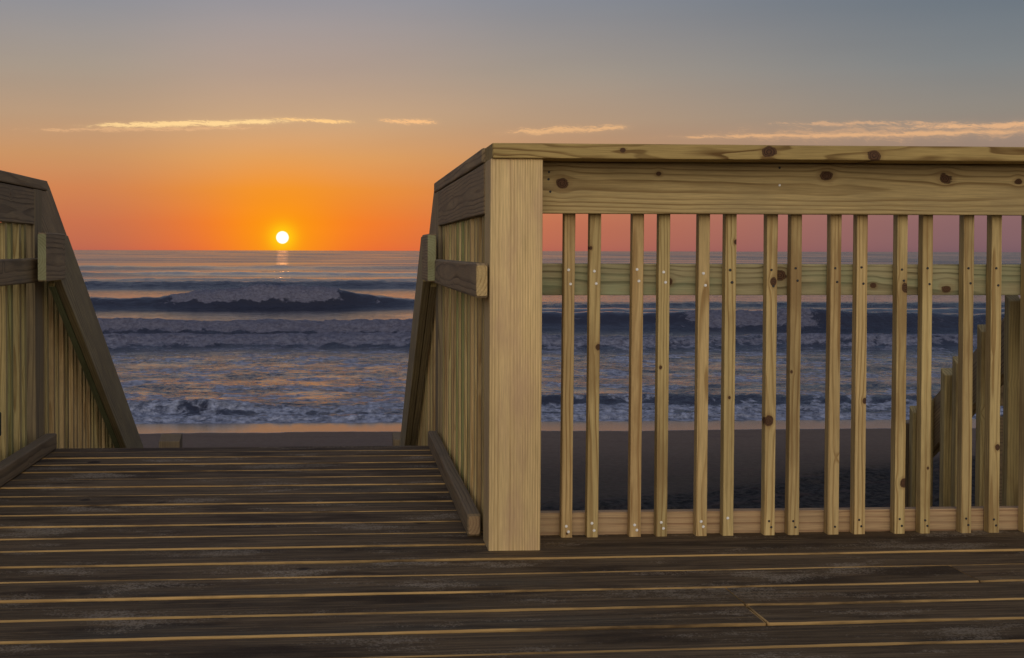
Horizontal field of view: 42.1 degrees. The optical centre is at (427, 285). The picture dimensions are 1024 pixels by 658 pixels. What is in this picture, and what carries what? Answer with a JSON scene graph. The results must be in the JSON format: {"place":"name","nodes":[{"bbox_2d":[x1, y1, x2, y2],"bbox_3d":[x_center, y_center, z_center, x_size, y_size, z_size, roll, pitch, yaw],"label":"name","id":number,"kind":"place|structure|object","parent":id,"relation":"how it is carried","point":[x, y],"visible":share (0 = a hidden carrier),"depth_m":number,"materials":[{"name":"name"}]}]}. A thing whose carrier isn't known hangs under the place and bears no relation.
{"place":"outdoors","nodes":[
{"label":"outdoors","id":0,"kind":"place"},
{"bbox_2d":[0,0,1023,251],"label":"sky","id":1,"kind":"structure","parent":0,"point":[288,125],"materials":[{"name":"orange"}]},
{"bbox_2d":[73,250,1020,423],"bbox_3d":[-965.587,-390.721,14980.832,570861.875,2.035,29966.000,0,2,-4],"label":"sea","id":2,"kind":"structure","parent":0,"point":[239,336],"depth_m":64.25,"materials":[{"name":"blue liquid"}]},
{"bbox_2d":[135,419,975,510],"bbox_3d":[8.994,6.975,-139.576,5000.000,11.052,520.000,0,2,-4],"label":"sand","id":3,"kind":"structure","parent":0,"point":[613,469],"depth_m":28.49,"materials":[{"name":"brown sand"}]},
{"bbox_2d":[0,446,1023,657],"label":"deck","id":4,"kind":"structure","parent":3,"relation":"on","point":[302,552],"depth_m":3.33,"materials":[{"name":"brown wood"}]},
{"bbox_2d":[0,170,47,460],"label":"deck railing","id":5,"kind":"object","parent":4,"relation":"attached to","point":[21,350],"visible":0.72,"depth_m":5.20,"materials":[{"name":"brown wood"}]},
{"bbox_2d":[0,433,56,486],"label":"kick board","id":6,"kind":"object","parent":4,"relation":"on","point":[15,464],"visible":1,"depth_m":4.96,"materials":[{"name":"brown wood"}]},
{"bbox_2d":[428,431,480,535],"bbox_3d":[0.076,0.663,4.672,0.039,0.065,1.763,0,2,-4],"label":"kick board","id":7,"kind":"object","parent":4,"relation":"on","point":[467,509],"visible":1,"depth_m":4.27,"materials":[{"name":"brown wood"}]},
{"bbox_2d":[434,148,487,529],"bbox_3d":[0.144,1.591,4.726,0.173,4.012,2.143,0,2,-4],"label":"deck railing","id":8,"kind":"object","parent":4,"relation":"attached to","point":[461,273],"visible":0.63,"depth_m":4.45,"materials":[{"name":"brown wood"}]},
{"bbox_2d":[483,143,1023,550],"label":"deck railing","id":9,"kind":"object","parent":4,"relation":"attached to","point":[528,186],"visible":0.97,"depth_m":3.80,"materials":[{"name":"brown wood"}]},
{"bbox_3d":[-0.882,1.813,7.294,1.736,2.228,3.430,0,2,-4],"label":"beach stairs","id":10,"kind":"object","parent":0,"visible":0},
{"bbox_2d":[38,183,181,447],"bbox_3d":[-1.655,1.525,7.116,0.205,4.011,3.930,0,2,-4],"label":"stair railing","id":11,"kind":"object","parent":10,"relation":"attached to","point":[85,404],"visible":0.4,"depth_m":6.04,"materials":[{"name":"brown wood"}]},
{"bbox_2d":[392,193,435,445],"bbox_3d":[-0.056,1.526,7.219,0.152,4.011,3.930,0,2,-4],"label":"stair railing","id":12,"kind":"object","parent":10,"relation":"attached to","point":[418,420],"visible":0.33,"depth_m":6.15,"materials":[{"name":"brown wood"}]},
{"bbox_2d":[905,295,1019,506],"bbox_3d":[2.459,1.767,4.668,1.206,3.873,1.205,0,2,-4],"label":"stair railing","id":13,"kind":"object","parent":10,"relation":"attached to","point":[944,402],"visible":0.34,"depth_m":4.50,"materials":[{"name":"brown wood"}]}
]}

